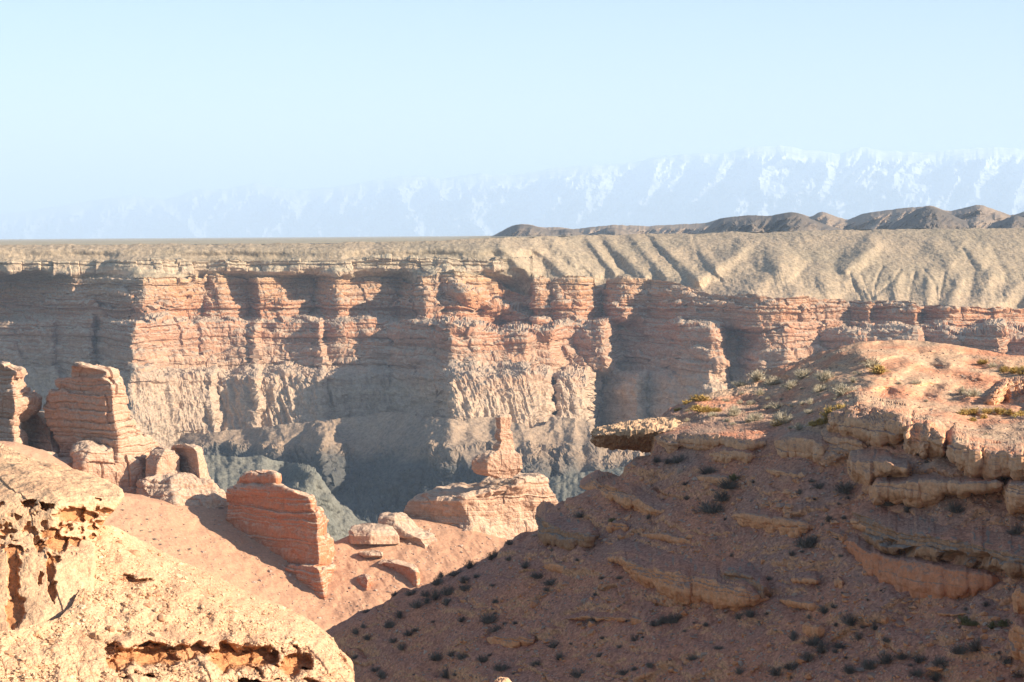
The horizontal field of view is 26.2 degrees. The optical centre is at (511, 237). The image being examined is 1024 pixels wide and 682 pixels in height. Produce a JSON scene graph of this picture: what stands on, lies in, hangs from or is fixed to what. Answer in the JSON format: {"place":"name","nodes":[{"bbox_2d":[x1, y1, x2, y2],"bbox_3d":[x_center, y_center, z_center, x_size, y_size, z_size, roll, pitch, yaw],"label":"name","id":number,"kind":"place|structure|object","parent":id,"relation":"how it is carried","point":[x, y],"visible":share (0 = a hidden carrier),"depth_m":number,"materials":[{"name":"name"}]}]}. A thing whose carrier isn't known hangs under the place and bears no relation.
{"place":"outdoors","nodes":[
{"label":"outdoors","id":0,"kind":"place"},
{"bbox_2d":[0,525,354,681],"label":"gravel slope","id":1,"kind":"structure","parent":0,"point":[223,658],"depth_m":37.17,"materials":[{"name":"gravel"}]},
{"bbox_2d":[0,442,123,630],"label":"rock outcrop","id":2,"kind":"object","parent":1,"relation":"on","point":[54,517],"visible":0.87,"depth_m":38.24,"materials":[{"name":"stone"}]},
{"bbox_2d":[0,441,507,630],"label":"sand slope","id":3,"kind":"structure","parent":0,"point":[221,551],"depth_m":322.41,"materials":[{"name":"sand"}]},
{"bbox_2d":[0,361,41,445],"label":"rock tower","id":4,"kind":"structure","parent":3,"relation":"on","point":[20,401],"depth_m":347.85,"materials":[{"name":"stone"}]},
{"bbox_2d":[20,411,59,456],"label":"fissured rock","id":5,"kind":"object","parent":3,"relation":"on","point":[36,429],"visible":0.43,"depth_m":354.62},
{"bbox_2d":[40,449,73,467],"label":"ledge","id":6,"kind":"object","parent":3,"relation":"on","point":[68,461],"visible":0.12,"depth_m":341.56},
{"bbox_2d":[43,362,159,487],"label":"rock tower","id":7,"kind":"structure","parent":3,"relation":"on","point":[86,401],"depth_m":345.79,"materials":[{"name":"stone"}]},
{"bbox_2d":[70,440,142,493],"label":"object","id":8,"kind":"object","parent":3,"relation":"on","point":[93,458],"visible":0.58,"depth_m":339.70,"materials":[{"name":"stone"}]},
{"bbox_2d":[136,471,228,508],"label":"rock apron","id":9,"kind":"object","parent":3,"relation":"on","point":[179,489],"visible":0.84,"depth_m":335.04,"materials":[{"name":"stone"}]},
{"bbox_2d":[145,446,180,475],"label":"rock block","id":10,"kind":"object","parent":9,"relation":"on","point":[160,460],"visible":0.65,"depth_m":339.40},
{"bbox_2d":[171,443,218,486],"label":"rock pillar","id":11,"kind":"object","parent":3,"relation":"on","point":[192,458],"visible":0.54,"depth_m":342.36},
{"bbox_2d":[226,469,335,600],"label":"red block","id":12,"kind":"structure","parent":3,"relation":"on","point":[270,511],"depth_m":324.04,"materials":[{"name":"stone"}]},
{"bbox_2d":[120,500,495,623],"bbox_3d":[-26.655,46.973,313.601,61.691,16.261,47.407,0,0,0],"label":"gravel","id":13,"kind":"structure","parent":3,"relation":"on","point":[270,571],"depth_m":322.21,"materials":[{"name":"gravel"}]},
{"bbox_2d":[357,574,372,589],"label":"half buried boulder","id":14,"kind":"object","parent":3,"relation":"on","point":[364,581],"visible":1,"depth_m":318.99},
{"bbox_2d":[358,550,382,557],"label":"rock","id":15,"kind":"object","parent":3,"relation":"on","point":[372,553],"visible":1,"depth_m":324.83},
{"bbox_2d":[348,523,399,543],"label":"boulder","id":16,"kind":"object","parent":3,"relation":"on","point":[370,533],"visible":1,"depth_m":328.38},
{"bbox_2d":[378,559,419,585],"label":"fallen slab","id":17,"kind":"structure","parent":3,"relation":"on","point":[410,572],"depth_m":322.03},
{"bbox_2d":[378,512,437,548],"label":"rounded rock","id":18,"kind":"object","parent":3,"relation":"on","point":[404,526],"visible":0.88,"depth_m":331.46,"materials":[{"name":"stone"}]},
{"bbox_2d":[404,472,557,539],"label":"rock ledge","id":19,"kind":"object","parent":3,"relation":"on","point":[504,508],"visible":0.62,"depth_m":338.40,"materials":[{"name":"stone"}]},
{"bbox_2d":[471,414,522,478],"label":"hoodoo","id":20,"kind":"object","parent":19,"relation":"on","point":[502,458],"visible":1,"depth_m":336.27,"materials":[{"name":"stone"}]},
{"bbox_2d":[173,412,650,522],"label":"talus slope","id":21,"kind":"structure","parent":0,"point":[370,468],"depth_m":1097.00,"materials":[{"name":"stone"}]},
{"bbox_2d":[204,455,623,540],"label":"canyon bench","id":22,"kind":"object","parent":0,"point":[224,472],"visible":0.05,"depth_m":721.46,"materials":[{"name":"stone"}]},
{"bbox_2d":[0,229,894,244],"bbox_3d":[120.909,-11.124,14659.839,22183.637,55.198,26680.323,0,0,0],"label":"desert plain","id":23,"kind":"structure","parent":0,"point":[153,241],"depth_m":2613.28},
{"bbox_2d":[0,269,1023,448],"bbox_3d":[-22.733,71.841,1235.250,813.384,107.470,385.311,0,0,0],"label":"canyon cliff","id":24,"kind":"structure","parent":0,"point":[210,353],"depth_m":1233.25,"materials":[{"name":"stone"}]},
{"bbox_2d":[0,145,1023,244],"bbox_3d":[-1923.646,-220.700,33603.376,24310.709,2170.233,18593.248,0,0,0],"label":"mountains","id":25,"kind":"structure","parent":0,"point":[710,187],"depth_m":30870.71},
{"bbox_2d":[0,228,1023,308],"bbox_3d":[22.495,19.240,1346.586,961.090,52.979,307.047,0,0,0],"label":"plateau slopes","id":26,"kind":"structure","parent":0,"point":[982,268],"depth_m":1316.42,"materials":[{"name":"stone"}]},
{"bbox_2d":[0,0,1023,213],"label":"sky","id":27,"kind":"structure","parent":0,"point":[100,99],"materials":[{"name":"blue"}]},
{"bbox_2d":[326,340,1023,681],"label":"hillside","id":28,"kind":"structure","parent":0,"point":[892,356],"depth_m":87.70,"materials":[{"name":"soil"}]},
{"bbox_2d":[409,599,423,608],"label":"shrub","id":29,"kind":"object","parent":28,"relation":"on","point":[416,605],"visible":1,"depth_m":96.29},
{"bbox_2d":[428,651,442,660],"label":"shrub","id":30,"kind":"object","parent":28,"relation":"on","point":[437,656],"visible":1,"depth_m":92.48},
{"bbox_2d":[428,575,443,585],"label":"shrub","id":31,"kind":"object","parent":28,"relation":"on","point":[437,581],"visible":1,"depth_m":97.27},
{"bbox_2d":[438,584,454,594],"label":"shrub","id":32,"kind":"object","parent":28,"relation":"on","point":[448,591],"visible":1,"depth_m":95.91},
{"bbox_2d":[475,611,497,624],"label":"shrub","id":33,"kind":"object","parent":28,"relation":"on","point":[487,620],"visible":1,"depth_m":91.93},
{"bbox_2d":[484,549,497,560],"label":"shrub","id":34,"kind":"object","parent":28,"relation":"on","point":[491,556],"visible":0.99,"depth_m":96.61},
{"bbox_2d":[491,661,509,671],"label":"shrub","id":35,"kind":"object","parent":28,"relation":"on","point":[499,667],"visible":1,"depth_m":88.47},
{"bbox_2d":[487,623,534,647],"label":"rock ledge","id":36,"kind":"object","parent":28,"relation":"on","point":[512,636],"visible":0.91,"depth_m":90.09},
{"bbox_2d":[544,562,563,572],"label":"boulder","id":37,"kind":"object","parent":28,"relation":"on","point":[554,566],"visible":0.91,"depth_m":91.81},
{"bbox_2d":[535,501,599,550],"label":"rock ledge","id":38,"kind":"object","parent":28,"relation":"on","point":[560,529],"visible":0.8,"depth_m":93.28,"materials":[{"name":"stone"}]},
{"bbox_2d":[567,667,584,677],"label":"shrub","id":39,"kind":"object","parent":28,"relation":"on","point":[576,674],"visible":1,"depth_m":85.24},
{"bbox_2d":[566,610,641,624],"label":"rock ledge","id":40,"kind":"object","parent":28,"relation":"on","point":[606,616],"visible":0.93,"depth_m":87.00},
{"bbox_2d":[606,520,628,532],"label":"boulder","id":41,"kind":"object","parent":28,"relation":"on","point":[614,525],"visible":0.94,"depth_m":91.44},
{"bbox_2d":[579,470,672,515],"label":"rock ledge","id":42,"kind":"object","parent":28,"relation":"on","point":[630,496],"visible":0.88,"depth_m":92.98,"materials":[{"name":"stone"}]},
{"bbox_2d":[590,416,681,452],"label":"rock nose","id":43,"kind":"object","parent":28,"relation":"on","point":[636,435],"visible":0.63,"depth_m":97.34,"materials":[{"name":"stone"}]},
{"bbox_2d":[643,532,690,543],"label":"rock ledge","id":44,"kind":"object","parent":28,"relation":"on","point":[667,537],"visible":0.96,"depth_m":88.19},
{"bbox_2d":[663,613,681,623],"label":"shrub","id":45,"kind":"object","parent":28,"relation":"on","point":[673,619],"visible":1,"depth_m":84.03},
{"bbox_2d":[665,454,687,463],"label":"shrub","id":46,"kind":"object","parent":28,"relation":"on","point":[674,460],"visible":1,"depth_m":92.33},
{"bbox_2d":[607,539,769,611],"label":"rock ledge","id":47,"kind":"object","parent":28,"relation":"on","point":[677,578],"visible":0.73,"depth_m":84.51,"materials":[{"name":"stone"}]},
{"bbox_2d":[687,403,713,411],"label":"shrub","id":48,"kind":"object","parent":28,"relation":"on","point":[697,408],"visible":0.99,"depth_m":98.52,"materials":[{"name":"yellow plant"}]},
{"bbox_2d":[689,393,711,400],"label":"shrub","id":49,"kind":"object","parent":28,"relation":"on","point":[696,397],"visible":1,"depth_m":102.22,"materials":[{"name":"yellow plant"}]},
{"bbox_2d":[695,465,716,474],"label":"shrub","id":50,"kind":"object","parent":28,"relation":"on","point":[706,470],"visible":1,"depth_m":90.50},
{"bbox_2d":[652,421,765,453],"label":"rock ledge","id":51,"kind":"object","parent":28,"relation":"on","point":[693,435],"visible":0.83,"depth_m":92.84,"materials":[{"name":"stone"}]},
{"bbox_2d":[693,500,726,515],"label":"shrub","id":52,"kind":"object","parent":28,"relation":"on","point":[707,508],"visible":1,"depth_m":88.28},
{"bbox_2d":[696,471,730,483],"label":"rock ledge","id":53,"kind":"object","parent":28,"relation":"on","point":[711,477],"visible":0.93,"depth_m":89.57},
{"bbox_2d":[710,489,733,501],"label":"shrub","id":54,"kind":"object","parent":28,"relation":"on","point":[721,498],"visible":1,"depth_m":88.31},
{"bbox_2d":[712,477,740,489],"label":"shrub","id":55,"kind":"object","parent":28,"relation":"on","point":[730,486],"visible":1,"depth_m":88.47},
{"bbox_2d":[709,445,754,463],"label":"rock ledge","id":56,"kind":"object","parent":28,"relation":"on","point":[722,453],"visible":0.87,"depth_m":90.19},
{"bbox_2d":[725,405,745,415],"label":"shrub","id":57,"kind":"object","parent":28,"relation":"on","point":[733,410],"visible":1,"depth_m":97.16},
{"bbox_2d":[450,459,1023,681],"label":"rubble","id":58,"kind":"object","parent":28,"relation":"on","point":[808,676],"visible":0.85,"depth_m":81.71,"materials":[{"name":"stone"}]},
{"bbox_2d":[720,557,771,602],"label":"rock boulder","id":59,"kind":"object","parent":28,"relation":"on","point":[733,569],"visible":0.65,"depth_m":82.60,"materials":[{"name":"stone"}]},
{"bbox_2d":[742,608,758,617],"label":"shrub","id":60,"kind":"object","parent":28,"relation":"on","point":[752,613],"visible":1,"depth_m":80.96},
{"bbox_2d":[744,411,763,421],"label":"shrub","id":61,"kind":"object","parent":28,"relation":"on","point":[755,418],"visible":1,"depth_m":94.51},
{"bbox_2d":[746,370,766,381],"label":"shrub","id":62,"kind":"object","parent":28,"relation":"on","point":[756,376],"visible":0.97,"depth_m":106.76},
{"bbox_2d":[760,376,782,385],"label":"shrub","id":63,"kind":"object","parent":28,"relation":"on","point":[772,380],"visible":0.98,"depth_m":104.74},
{"bbox_2d":[731,509,814,537],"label":"rock ledge","id":64,"kind":"object","parent":28,"relation":"on","point":[767,521],"visible":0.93,"depth_m":84.31,"materials":[{"name":"stone"}]},
{"bbox_2d":[767,664,783,677],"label":"shrub","id":65,"kind":"object","parent":28,"relation":"on","point":[774,672],"visible":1,"depth_m":77.64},
{"bbox_2d":[766,401,784,408],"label":"shrub","id":66,"kind":"object","parent":28,"relation":"on","point":[773,406],"visible":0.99,"depth_m":97.01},
{"bbox_2d":[769,410,793,424],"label":"shrub","id":67,"kind":"object","parent":28,"relation":"on","point":[784,418],"visible":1,"depth_m":92.28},
{"bbox_2d":[765,465,800,477],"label":"rock ledge","id":68,"kind":"object","parent":28,"relation":"on","point":[778,471],"visible":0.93,"depth_m":87.08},
{"bbox_2d":[779,662,798,670],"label":"shrub","id":69,"kind":"object","parent":28,"relation":"on","point":[789,667],"visible":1,"depth_m":77.14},
{"bbox_2d":[779,595,818,610],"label":"rock ledge","id":70,"kind":"object","parent":28,"relation":"on","point":[806,602],"visible":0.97,"depth_m":79.89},
{"bbox_2d":[774,425,828,462],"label":"rock ledge","id":71,"kind":"object","parent":28,"relation":"on","point":[792,442],"visible":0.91,"depth_m":87.59,"materials":[{"name":"stone"}]},
{"bbox_2d":[794,369,811,378],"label":"shrub","id":72,"kind":"object","parent":28,"relation":"on","point":[804,374],"visible":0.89,"depth_m":102.31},
{"bbox_2d":[791,534,817,547],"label":"shrub","id":73,"kind":"object","parent":28,"relation":"on","point":[803,543],"visible":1,"depth_m":82.02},
{"bbox_2d":[791,571,820,584],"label":"rock ledge","id":74,"kind":"object","parent":28,"relation":"on","point":[810,577],"visible":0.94,"depth_m":80.72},
{"bbox_2d":[802,633,823,645],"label":"shrub","id":75,"kind":"object","parent":28,"relation":"on","point":[812,642],"visible":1,"depth_m":77.42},
{"bbox_2d":[802,620,824,637],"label":"boulder","id":76,"kind":"object","parent":28,"relation":"on","point":[810,627],"visible":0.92,"depth_m":77.83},
{"bbox_2d":[810,383,826,392],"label":"shrub","id":77,"kind":"object","parent":28,"relation":"on","point":[818,388],"visible":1,"depth_m":96.57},
{"bbox_2d":[813,416,827,424],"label":"shrub","id":78,"kind":"object","parent":28,"relation":"on","point":[821,420],"visible":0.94,"depth_m":88.16,"materials":[{"name":"green plant"}]},
{"bbox_2d":[811,640,831,653],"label":"shrub","id":79,"kind":"object","parent":28,"relation":"on","point":[818,649],"visible":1,"depth_m":77.03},
{"bbox_2d":[812,370,834,381],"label":"shrub","id":80,"kind":"object","parent":28,"relation":"on","point":[822,376],"visible":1,"depth_m":98.09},
{"bbox_2d":[819,405,831,417],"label":"shrub","id":81,"kind":"object","parent":28,"relation":"on","point":[827,411],"visible":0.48,"depth_m":88.88,"materials":[{"name":"yellow plant"}]},
{"bbox_2d":[826,529,848,542],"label":"rock ledge","id":82,"kind":"object","parent":28,"relation":"on","point":[841,535],"visible":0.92,"depth_m":81.58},
{"bbox_2d":[834,575,843,588],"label":"boulder","id":83,"kind":"object","parent":28,"relation":"on","point":[838,581],"visible":0.97,"depth_m":79.26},
{"bbox_2d":[824,382,859,396],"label":"shrub","id":84,"kind":"object","parent":28,"relation":"on","point":[840,391],"visible":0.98,"depth_m":92.47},
{"bbox_2d":[821,428,867,450],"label":"rock ledge","id":85,"kind":"object","parent":28,"relation":"on","point":[834,439],"visible":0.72,"depth_m":85.97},
{"bbox_2d":[834,481,855,495],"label":"shrub","id":86,"kind":"object","parent":28,"relation":"on","point":[842,489],"visible":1,"depth_m":83.56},
{"bbox_2d":[839,611,857,626],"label":"shrub","id":87,"kind":"object","parent":28,"relation":"on","point":[847,621],"visible":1,"depth_m":76.89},
{"bbox_2d":[841,664,857,674],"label":"shrub","id":88,"kind":"object","parent":28,"relation":"on","point":[848,670],"visible":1,"depth_m":75.13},
{"bbox_2d":[850,516,865,531],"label":"rock ledge","id":89,"kind":"object","parent":28,"relation":"on","point":[856,523],"visible":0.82,"depth_m":81.17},
{"bbox_2d":[858,657,876,669],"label":"shrub","id":90,"kind":"object","parent":28,"relation":"on","point":[865,665],"visible":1,"depth_m":74.81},
{"bbox_2d":[826,388,912,446],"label":"rock ledge","id":91,"kind":"object","parent":28,"relation":"on","point":[871,418],"visible":0.77,"depth_m":85.85,"materials":[{"name":"stone"}]},
{"bbox_2d":[857,356,885,367],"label":"shrub","id":92,"kind":"object","parent":28,"relation":"on","point":[871,364],"visible":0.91,"depth_m":98.44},
{"bbox_2d":[868,363,890,373],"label":"shrub","id":93,"kind":"object","parent":28,"relation":"on","point":[879,369],"visible":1,"depth_m":96.08,"materials":[{"name":"yellow plant"}]},
{"bbox_2d":[847,448,912,493],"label":"rock ledge","id":94,"kind":"object","parent":28,"relation":"on","point":[866,467],"visible":0.86,"depth_m":82.30,"materials":[{"name":"stone"}]},
{"bbox_2d":[875,651,894,664],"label":"shrub","id":95,"kind":"object","parent":28,"relation":"on","point":[885,660],"visible":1,"depth_m":74.34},
{"bbox_2d":[892,652,912,659],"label":"shrub","id":96,"kind":"object","parent":28,"relation":"on","point":[900,657],"visible":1,"depth_m":73.88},
{"bbox_2d":[908,667,923,677],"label":"shrub","id":97,"kind":"object","parent":28,"relation":"on","point":[917,673],"visible":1,"depth_m":72.90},
{"bbox_2d":[911,654,928,662],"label":"shrub","id":98,"kind":"object","parent":28,"relation":"on","point":[918,659],"visible":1,"depth_m":73.42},
{"bbox_2d":[843,533,999,598],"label":"rock ledge","id":99,"kind":"object","parent":28,"relation":"on","point":[918,577],"visible":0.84,"depth_m":76.14,"materials":[{"name":"stone"}]},
{"bbox_2d":[903,410,945,459],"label":"rock ledge","id":100,"kind":"object","parent":28,"relation":"on","point":[924,435],"visible":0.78,"depth_m":81.99,"materials":[{"name":"stone"}]},
{"bbox_2d":[927,671,944,681],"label":"shrub","id":101,"kind":"object","parent":28,"relation":"on","point":[935,677],"visible":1,"depth_m":72.57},
{"bbox_2d":[869,473,1003,507],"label":"rock ledge","id":102,"kind":"object","parent":28,"relation":"on","point":[917,490],"visible":0.89,"depth_m":79.39,"materials":[{"name":"stone"}]},
{"bbox_2d":[851,500,1023,578],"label":"caprock","id":103,"kind":"structure","parent":28,"relation":"on","point":[922,535],"depth_m":76.68,"materials":[{"name":"stone"}]},
{"bbox_2d":[931,652,949,669],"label":"shrub","id":104,"kind":"object","parent":28,"relation":"on","point":[936,661],"visible":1,"depth_m":72.63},
{"bbox_2d":[930,606,966,616],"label":"rock ledge","id":105,"kind":"object","parent":28,"relation":"on","point":[948,611],"visible":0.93,"depth_m":74.40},
{"bbox_2d":[945,501,964,513],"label":"shrub","id":106,"kind":"object","parent":28,"relation":"on","point":[955,508],"visible":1,"depth_m":78.20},
{"bbox_2d":[948,643,968,654],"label":"shrub","id":107,"kind":"object","parent":28,"relation":"on","point":[957,650],"visible":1,"depth_m":72.35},
{"bbox_2d":[961,387,982,396],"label":"shrub","id":108,"kind":"object","parent":28,"relation":"on","point":[970,393],"visible":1,"depth_m":91.93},
{"bbox_2d":[964,637,983,651],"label":"shrub","id":109,"kind":"object","parent":28,"relation":"on","point":[975,647],"visible":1,"depth_m":72.03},
{"bbox_2d":[945,422,1023,480],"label":"rock ledge","id":110,"kind":"object","parent":28,"relation":"on","point":[972,455],"visible":0.71,"depth_m":78.23,"materials":[{"name":"stone"}]},
{"bbox_2d":[994,618,1010,626],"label":"shrub","id":111,"kind":"object","parent":28,"relation":"on","point":[1001,622],"visible":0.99,"depth_m":72.23,"materials":[{"name":"green plant"}]},
{"bbox_2d":[983,374,1023,404],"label":"boulder","id":112,"kind":"object","parent":28,"relation":"on","point":[1009,390],"visible":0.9,"depth_m":91.95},
{"bbox_2d":[1002,477,1023,515],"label":"rock ledge","id":113,"kind":"object","parent":28,"relation":"on","point":[1012,492],"visible":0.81,"depth_m":75.55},
{"bbox_2d":[1005,524,1023,534],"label":"shrub","id":114,"kind":"object","parent":28,"relation":"on","point":[1013,531],"visible":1,"depth_m":75.52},
{"bbox_2d":[1008,616,1023,662],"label":"rock ledge","id":115,"kind":"object","parent":28,"relation":"on","point":[1016,637],"visible":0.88,"depth_m":70.34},
{"bbox_2d":[1011,583,1023,613],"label":"rock ledge","id":116,"kind":"object","parent":28,"relation":"on","point":[1017,597],"visible":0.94,"depth_m":72.04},
{"bbox_2d":[493,205,1023,235],"bbox_3d":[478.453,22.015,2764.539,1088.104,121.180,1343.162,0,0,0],"label":"hills","id":117,"kind":"structure","parent":0,"point":[979,216],"depth_m":2626.31,"materials":[{"name":"stone"}]},
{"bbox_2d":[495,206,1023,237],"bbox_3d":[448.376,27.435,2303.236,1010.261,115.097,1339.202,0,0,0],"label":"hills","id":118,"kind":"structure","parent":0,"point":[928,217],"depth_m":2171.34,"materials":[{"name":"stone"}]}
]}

